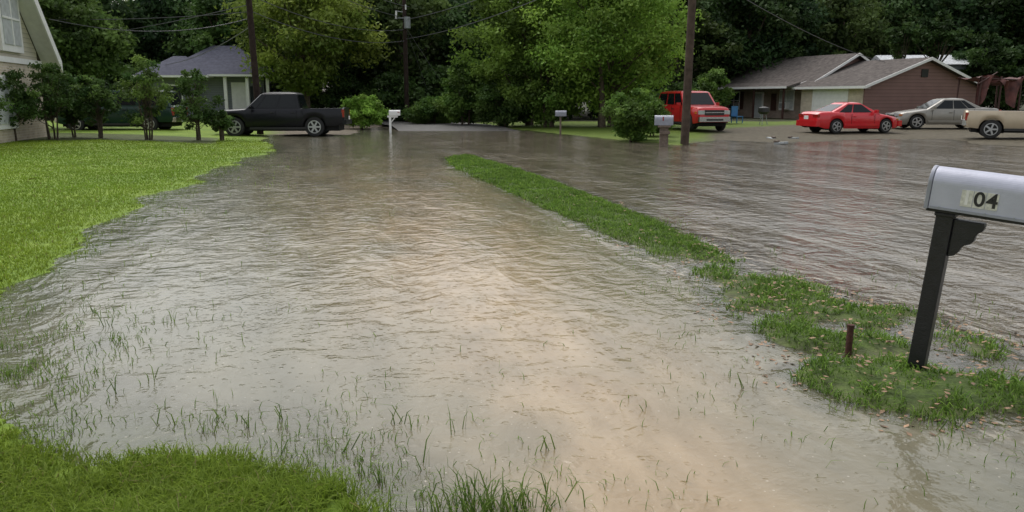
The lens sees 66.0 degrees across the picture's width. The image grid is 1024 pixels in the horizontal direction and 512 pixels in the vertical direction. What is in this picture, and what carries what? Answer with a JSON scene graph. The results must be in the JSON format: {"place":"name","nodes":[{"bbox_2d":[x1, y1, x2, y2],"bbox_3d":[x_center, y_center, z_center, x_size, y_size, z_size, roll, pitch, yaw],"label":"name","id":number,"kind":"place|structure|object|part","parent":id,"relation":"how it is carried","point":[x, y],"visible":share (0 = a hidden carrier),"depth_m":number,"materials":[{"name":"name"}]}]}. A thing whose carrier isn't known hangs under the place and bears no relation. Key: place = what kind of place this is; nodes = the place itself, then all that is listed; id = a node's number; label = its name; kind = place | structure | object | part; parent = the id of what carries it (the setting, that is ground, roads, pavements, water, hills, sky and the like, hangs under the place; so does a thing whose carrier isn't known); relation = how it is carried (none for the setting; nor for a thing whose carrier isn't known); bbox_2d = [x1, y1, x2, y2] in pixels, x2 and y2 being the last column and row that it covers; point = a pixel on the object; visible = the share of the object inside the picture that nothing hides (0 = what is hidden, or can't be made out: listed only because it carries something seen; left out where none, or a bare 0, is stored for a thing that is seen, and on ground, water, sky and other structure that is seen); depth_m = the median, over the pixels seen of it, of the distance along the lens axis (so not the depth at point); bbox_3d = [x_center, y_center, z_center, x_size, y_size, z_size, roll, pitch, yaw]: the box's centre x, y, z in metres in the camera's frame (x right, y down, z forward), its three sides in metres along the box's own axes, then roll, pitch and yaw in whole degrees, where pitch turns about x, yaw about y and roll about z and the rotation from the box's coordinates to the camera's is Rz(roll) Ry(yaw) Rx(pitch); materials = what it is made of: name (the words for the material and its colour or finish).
{"place":"outdoors","nodes":[
{"label":"outdoors","id":0,"kind":"place"},
{"bbox_2d":[0,125,1023,511],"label":"flood water","id":1,"kind":"structure","parent":0,"point":[360,267],"depth_m":6.03,"materials":[{"name":"liquid"}]},
{"bbox_2d":[0,155,1023,511],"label":"flooded grass","id":2,"kind":"structure","parent":1,"relation":"on","point":[112,337],"depth_m":4.26,"materials":[{"name":"green plant"}]},
{"bbox_2d":[72,208,990,511],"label":"grass stems","id":3,"kind":"object","parent":1,"relation":"on","point":[488,502],"visible":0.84,"depth_m":3.26,"materials":[{"name":"green plant"}]},
{"bbox_2d":[654,115,673,145],"bbox_3d":[5.311,-4.356,27.630,0.640,1.135,0.351,2,11,8],"label":"mailbox","id":4,"kind":"object","parent":1,"relation":"in","point":[664,123],"visible":0.87,"depth_m":27.47,"materials":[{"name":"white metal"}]},
{"bbox_2d":[773,140,787,144],"bbox_3d":[9.863,-4.168,28.922,0.225,0.161,0.500,-8,8,-35],"label":"storm debris","id":5,"kind":"object","parent":1,"relation":"on","point":[779,142],"visible":0.95,"depth_m":28.87,"materials":[{"name":"metal"}]},
{"bbox_2d":[0,102,1023,511],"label":"ground","id":6,"kind":"structure","parent":0,"point":[746,130],"depth_m":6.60,"materials":[{"name":"green plant"}]},
{"bbox_2d":[0,77,14,121],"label":"shrub","id":7,"kind":"object","parent":6,"relation":"on","point":[2,102],"visible":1,"depth_m":24.89,"materials":[{"name":"green plant"}]},
{"bbox_2d":[0,15,36,60],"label":"walls","id":8,"kind":"structure","parent":6,"relation":"on","point":[29,52],"depth_m":29.01,"materials":[{"name":"beige"}]},
{"bbox_2d":[19,11,40,60],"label":"roof","id":9,"kind":"structure","parent":8,"relation":"on","point":[38,58],"depth_m":29.87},
{"bbox_2d":[0,0,62,129],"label":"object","id":10,"kind":"structure","parent":8,"relation":"attached to","point":[35,22],"depth_m":28.17,"materials":[{"name":"white paint"}]},
{"bbox_2d":[0,62,46,142],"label":"brick skirt","id":11,"kind":"object","parent":6,"relation":"on","point":[35,129],"depth_m":28.36,"materials":[{"name":"beige brick"}]},
{"bbox_2d":[1,66,47,140],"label":"shrub","id":12,"kind":"object","parent":6,"relation":"on","point":[23,104],"visible":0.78,"depth_m":26.87,"materials":[{"name":"green plant"}]},
{"bbox_2d":[18,61,83,139],"bbox_3d":[-16.611,-5.517,28.410,2.292,2.915,2.301,0,11,0],"label":"shrub","id":13,"kind":"object","parent":6,"relation":"on","point":[56,103],"visible":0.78,"depth_m":28.13,"materials":[{"name":"green plant"}]},
{"bbox_2d":[38,0,78,83],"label":"leafy tree","id":14,"kind":"object","parent":6,"relation":"on","point":[62,29],"visible":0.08,"depth_m":37.41,"materials":[{"name":"green plant"}]},
{"bbox_2d":[58,96,88,136],"bbox_3d":[-16.868,-5.336,30.185,1.456,1.871,1.395,0,11,0],"label":"shrub","id":15,"kind":"object","parent":6,"relation":"on","point":[68,113],"visible":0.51,"depth_m":29.86,"materials":[{"name":"green plant"}]},
{"bbox_2d":[39,0,139,127],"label":"leafy tree","id":16,"kind":"object","parent":6,"relation":"on","point":[83,50],"visible":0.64,"depth_m":37.56,"materials":[{"name":"green plant"}]},
{"bbox_2d":[69,74,121,137],"bbox_3d":[-15.550,-5.530,29.534,1.877,2.520,2.100,0,11,0],"label":"shrub","id":17,"kind":"object","parent":6,"relation":"on","point":[97,93],"visible":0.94,"depth_m":29.24,"materials":[{"name":"green plant"}]},
{"bbox_2d":[54,90,189,129],"bbox_3d":[-18.708,-6.979,37.867,5.689,1.943,2.320,0,11,-2],"label":"dark green suv","id":18,"kind":"object","parent":6,"relation":"on","point":[165,118],"visible":0.34,"depth_m":37.03,"materials":[{"name":"paint"}]},
{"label":"windows","id":19,"kind":"part","parent":18,"relation":"part of","materials":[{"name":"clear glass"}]},
{"bbox_2d":[109,54,178,139],"bbox_3d":[-13.610,-5.796,29.172,2.415,3.279,2.552,0,11,0],"label":"shrub","id":20,"kind":"object","parent":6,"relation":"on","point":[146,80],"visible":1,"depth_m":28.95,"materials":[{"name":"green plant"}]},
{"bbox_2d":[171,68,224,139],"bbox_3d":[-11.722,-5.618,29.593,1.833,2.822,1.744,0,11,0],"label":"shrub","id":21,"kind":"object","parent":6,"relation":"on","point":[205,114],"visible":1,"depth_m":29.36,"materials":[{"name":"green plant"}]},
{"bbox_2d":[151,77,275,120],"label":"walls","id":22,"kind":"structure","parent":6,"relation":"on","point":[215,86],"depth_m":52.42,"materials":[{"name":"grey"}]},
{"bbox_2d":[133,46,282,77],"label":"roof","id":23,"kind":"structure","parent":22,"relation":"on","point":[222,61],"depth_m":51.91,"materials":[{"name":"grey"}]},
{"bbox_2d":[164,77,269,109],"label":"columns and windows","id":24,"kind":"structure","parent":22,"relation":"attached to","point":[242,94],"depth_m":52.47,"materials":[{"name":"white paint"}]},
{"bbox_2d":[161,0,274,63],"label":"leafy tree","id":25,"kind":"object","parent":6,"relation":"on","point":[194,41],"visible":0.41,"depth_m":55.67,"materials":[{"name":"green plant"}]},
{"bbox_2d":[209,109,235,140],"bbox_3d":[-11.032,-4.921,30.051,1.064,1.346,1.215,0,11,0],"label":"shrub","id":26,"kind":"object","parent":6,"relation":"on","point":[222,123],"visible":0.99,"depth_m":29.84,"materials":[{"name":"green plant"}]},
{"bbox_2d":[246,0,263,133],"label":"utility pole","id":27,"kind":"object","parent":6,"relation":"on","point":[253,57],"visible":0.65,"depth_m":35.97,"materials":[{"name":"brown wood"}]},
{"bbox_2d":[50,0,883,64],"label":"power lines","id":28,"kind":"object","parent":27,"relation":"attached to","point":[334,24],"visible":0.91,"depth_m":38.46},
{"bbox_2d":[211,92,351,135],"bbox_3d":[-10.316,-6.385,35.436,5.939,1.922,2.290,-1,11,-3],"label":"black pickup truck","id":29,"kind":"object","parent":6,"relation":"on","point":[280,111],"visible":0.83,"depth_m":34.56,"materials":[{"name":"paint"}]},
{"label":"windows","id":30,"kind":"part","parent":29,"relation":"part of","materials":[{"name":"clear glass"}]},
{"bbox_2d":[214,0,395,107],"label":"leafy tree","id":31,"kind":"object","parent":6,"relation":"on","point":[305,44],"visible":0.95,"depth_m":48.59,"materials":[{"name":"green plant"}]},
{"bbox_2d":[340,93,392,128],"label":"bush","id":32,"kind":"object","parent":6,"relation":"on","point":[364,111],"visible":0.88,"depth_m":42.66,"materials":[{"name":"green plant"}]},
{"bbox_2d":[387,110,399,132],"bbox_3d":[-5.813,-6.513,38.848,0.630,1.330,0.213,-1,11,-6],"label":"mailbox","id":33,"kind":"object","parent":6,"relation":"on","point":[394,113],"visible":0.95,"depth_m":38.70,"materials":[{"name":"white paint"}]},
{"bbox_2d":[395,0,409,121],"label":"utility pole","id":34,"kind":"object","parent":6,"relation":"on","point":[406,23],"visible":0.94,"depth_m":50.83,"materials":[{"name":"brown wood"}]},
{"bbox_2d":[407,31,441,87],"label":"guy wires","id":35,"kind":"object","parent":34,"relation":"attached to","point":[424,56],"visible":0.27,"depth_m":51.80,"materials":[{"name":"black metal"}]},
{"bbox_2d":[400,96,450,123],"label":"bush","id":36,"kind":"object","parent":6,"relation":"on","point":[428,109],"visible":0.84,"depth_m":48.22,"materials":[{"name":"green plant"}]},
{"bbox_2d":[435,56,493,124],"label":"bush","id":37,"kind":"object","parent":6,"relation":"on","point":[455,103],"visible":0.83,"depth_m":46.18,"materials":[{"name":"green plant"}]},
{"bbox_2d":[471,81,538,126],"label":"bush","id":38,"kind":"object","parent":6,"relation":"on","point":[489,98],"visible":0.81,"depth_m":44.38,"materials":[{"name":"green plant"}]},
{"bbox_2d":[446,0,574,125],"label":"leafy tree","id":39,"kind":"object","parent":6,"relation":"on","point":[511,30],"visible":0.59,"depth_m":43.82,"materials":[{"name":"green plant"}]},
{"bbox_2d":[27,178,1023,435],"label":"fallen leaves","id":40,"kind":"object","parent":6,"relation":"on","point":[859,340],"visible":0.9,"depth_m":5.22,"materials":[{"name":"plant"}]},
{"bbox_2d":[44,0,1023,110],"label":"distant trees","id":41,"kind":"object","parent":6,"relation":"on","point":[857,26],"visible":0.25,"depth_m":61.25,"materials":[{"name":"green plant"}]},
{"bbox_2d":[44,64,1023,120],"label":"undergrowth","id":42,"kind":"object","parent":6,"relation":"on","point":[388,90],"visible":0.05,"depth_m":53.95,"materials":[{"name":"green plant"}]},
{"bbox_2d":[501,41,605,126],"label":"leafy tree","id":43,"kind":"object","parent":6,"relation":"on","point":[536,97],"visible":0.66,"depth_m":42.80,"materials":[{"name":"green plant"}]},
{"bbox_2d":[555,111,565,134],"bbox_3d":[2.226,-6.018,36.053,0.500,1.245,0.200,0,11,0],"label":"mailbox","id":44,"kind":"object","parent":6,"relation":"on","point":[560,113],"visible":0.92,"depth_m":35.87,"materials":[{"name":"grey metal"}]},
{"bbox_2d":[514,0,703,127],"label":"leafy tree","id":45,"kind":"object","parent":6,"relation":"on","point":[600,26],"visible":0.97,"depth_m":39.99,"materials":[{"name":"green plant"}]},
{"bbox_2d":[598,87,668,140],"bbox_3d":[4.757,-5.506,30.999,2.806,2.248,2.961,0,11,0],"label":"bush","id":46,"kind":"object","parent":6,"relation":"on","point":[636,116],"visible":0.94,"depth_m":30.52,"materials":[{"name":"green plant"}]},
{"bbox_2d":[642,106,675,135],"bbox_3d":[6.056,-5.760,33.447,1.876,1.659,1.749,-4,12,-20],"label":"bush","id":47,"kind":"object","parent":6,"relation":"on","point":[657,130],"visible":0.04,"depth_m":33.53,"materials":[{"name":"green plant"}]},
{"bbox_2d":[680,0,695,144],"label":"utility pole","id":48,"kind":"object","parent":6,"relation":"on","point":[687,86],"visible":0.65,"depth_m":28.33,"materials":[{"name":"brown wood"}]},
{"bbox_2d":[659,91,729,130],"bbox_3d":[8.609,-7.001,37.869,2.190,1.843,4.789,-3,12,-14],"label":"red suv","id":49,"kind":"object","parent":6,"relation":"on","point":[706,110],"visible":0.69,"depth_m":36.84,"materials":[{"name":"paint"}]},
{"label":"windows","id":50,"kind":"part","parent":49,"relation":"part of","materials":[{"name":"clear glass"}]},
{"bbox_2d":[692,67,737,106],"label":"bush","id":51,"kind":"object","parent":6,"relation":"on","point":[709,82],"visible":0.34,"depth_m":45.51,"materials":[{"name":"green plant"}]},
{"bbox_2d":[444,154,1023,428],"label":"verge grass","id":52,"kind":"structure","parent":6,"relation":"on","point":[511,174],"depth_m":6.28,"materials":[{"name":"green plant"}]},
{"bbox_2d":[731,106,742,122],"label":"lawn chair","id":53,"kind":"object","parent":6,"relation":"on","point":[734,111],"visible":1,"depth_m":46.38,"materials":[{"name":"blue plastic"}]},
{"bbox_2d":[718,82,799,118],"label":"porch","id":54,"kind":"object","parent":6,"relation":"on","point":[783,85],"visible":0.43,"depth_m":56.16,"materials":[{"name":"grey wood"}]},
{"bbox_2d":[695,0,824,79],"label":"leafy tree","id":55,"kind":"object","parent":6,"relation":"on","point":[741,63],"visible":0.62,"depth_m":60.90,"materials":[{"name":"green plant"}]},
{"bbox_2d":[718,89,801,118],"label":"walls","id":56,"kind":"structure","parent":6,"relation":"on","point":[746,111],"depth_m":57.44,"materials":[{"name":"brown brick"}]},
{"bbox_2d":[726,89,794,117],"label":"windows and door","id":57,"kind":"structure","parent":56,"relation":"attached to","point":[738,99],"depth_m":57.93,"materials":[{"name":"white paint"}]},
{"bbox_2d":[726,53,865,85],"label":"roof","id":58,"kind":"structure","parent":56,"relation":"on","point":[803,69],"depth_m":57.52,"materials":[{"name":"grey"}]},
{"bbox_2d":[718,53,868,89],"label":"fascia","id":59,"kind":"structure","parent":58,"relation":"attached to","point":[843,64],"depth_m":54.31,"materials":[{"name":"white paint"}]},
{"bbox_2d":[839,58,860,68],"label":"gable","id":60,"kind":"structure","parent":56,"relation":"on","point":[853,61],"depth_m":55.18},
{"bbox_2d":[758,106,769,124],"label":"patio grill","id":61,"kind":"object","parent":6,"relation":"on","point":[763,110],"visible":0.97,"depth_m":44.06,"materials":[{"name":"metal"}]},
{"bbox_2d":[842,324,854,358],"bbox_3d":[2.178,0.625,5.106,0.068,0.374,0.070,0,11,0],"label":"rusty pipe","id":62,"kind":"object","parent":6,"relation":"on","point":[849,338],"visible":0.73,"depth_m":5.08,"materials":[{"name":"metal"}]},
{"bbox_2d":[796,102,901,132],"bbox_3d":[15.525,-6.383,36.251,4.539,1.383,2.060,-3,12,-14],"label":"red coupe","id":63,"kind":"object","parent":6,"relation":"on","point":[836,117],"visible":0.99,"depth_m":35.49,"materials":[{"name":"paint"}]},
{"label":"windows","id":64,"kind":"part","parent":63,"relation":"part of","materials":[{"name":"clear glass"}]},
{"bbox_2d":[883,22,921,58],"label":"leafy tree","id":65,"kind":"object","parent":6,"relation":"on","point":[896,38],"visible":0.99,"depth_m":55.75,"materials":[{"name":"green plant"}]},
{"bbox_2d":[863,85,976,114],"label":"garage walls","id":66,"kind":"structure","parent":6,"relation":"on","point":[882,99],"depth_m":50.49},
{"bbox_2d":[800,88,863,113],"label":"garage front","id":67,"kind":"structure","parent":66,"relation":"attached to","point":[856,95],"depth_m":52.89,"materials":[{"name":"beige brick"}]},
{"bbox_2d":[811,89,848,110],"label":"garage door","id":68,"kind":"structure","parent":67,"relation":"in","point":[821,98],"depth_m":51.59,"materials":[{"name":"white metal"}]},
{"bbox_2d":[793,57,976,86],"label":"garage roof","id":69,"kind":"structure","parent":66,"relation":"on","point":[861,73],"depth_m":51.61,"materials":[{"name":"grey"}]},
{"bbox_2d":[791,57,976,88],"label":"garage fascia","id":70,"kind":"structure","parent":69,"relation":"attached to","point":[899,72],"depth_m":50.02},
{"bbox_2d":[921,69,928,76],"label":"gable vent","id":71,"kind":"object","parent":66,"relation":"attached to","point":[924,72],"visible":1,"depth_m":50.70,"materials":[{"name":"black metal"}]},
{"bbox_2d":[875,61,974,85],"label":"garage gable","id":72,"kind":"structure","parent":66,"relation":"attached to","point":[938,76],"depth_m":50.85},
{"bbox_2d":[871,55,968,70],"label":"metal shed","id":73,"kind":"structure","parent":6,"relation":"on","point":[951,61],"depth_m":57.97,"materials":[{"name":"grey metal"}]},
{"bbox_2d":[906,8,975,61],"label":"leafy tree","id":74,"kind":"object","parent":6,"relation":"on","point":[935,35],"visible":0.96,"depth_m":54.74,"materials":[{"name":"green plant"}]},
{"bbox_2d":[886,98,1001,128],"bbox_3d":[21.202,-7.041,38.873,4.989,1.473,2.160,1,11,6],"label":"silver sedan","id":75,"kind":"object","parent":6,"relation":"on","point":[944,111],"visible":0.7,"depth_m":38.11,"materials":[{"name":"paint"}]},
{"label":"windows","id":76,"kind":"part","parent":75,"relation":"part of","materials":[{"name":"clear glass"}]},
{"bbox_2d":[908,165,1023,370],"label":"mailbox","id":77,"kind":"object","parent":6,"relation":"on","point":[952,194],"visible":0.98,"depth_m":4.45,"materials":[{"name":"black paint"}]},
{"bbox_2d":[936,0,1023,110],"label":"oak tree","id":78,"kind":"object","parent":6,"relation":"on","point":[1012,9],"visible":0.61,"depth_m":61.40,"materials":[{"name":"green plant"}]},
{"bbox_2d":[950,31,1023,106],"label":"leafy tree","id":79,"kind":"object","parent":6,"relation":"on","point":[994,54],"visible":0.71,"depth_m":55.92,"materials":[{"name":"green plant"}]},
{"bbox_2d":[956,72,1023,110],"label":"tarp canopy","id":80,"kind":"object","parent":6,"relation":"on","point":[1012,86],"visible":0.99,"depth_m":42.34,"materials":[{"name":"brown fabric"}]},
{"bbox_2d":[960,110,1023,138],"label":"beige pickup truck","id":81,"kind":"object","parent":6,"relation":"on","point":[990,124],"visible":1,"depth_m":31.01,"materials":[{"name":"paint"}]},
{"bbox_2d":[382,119,1023,380],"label":"road","id":82,"kind":"structure","parent":0,"point":[400,125],"depth_m":43.56,"materials":[{"name":"grey asphalt"}]}
]}

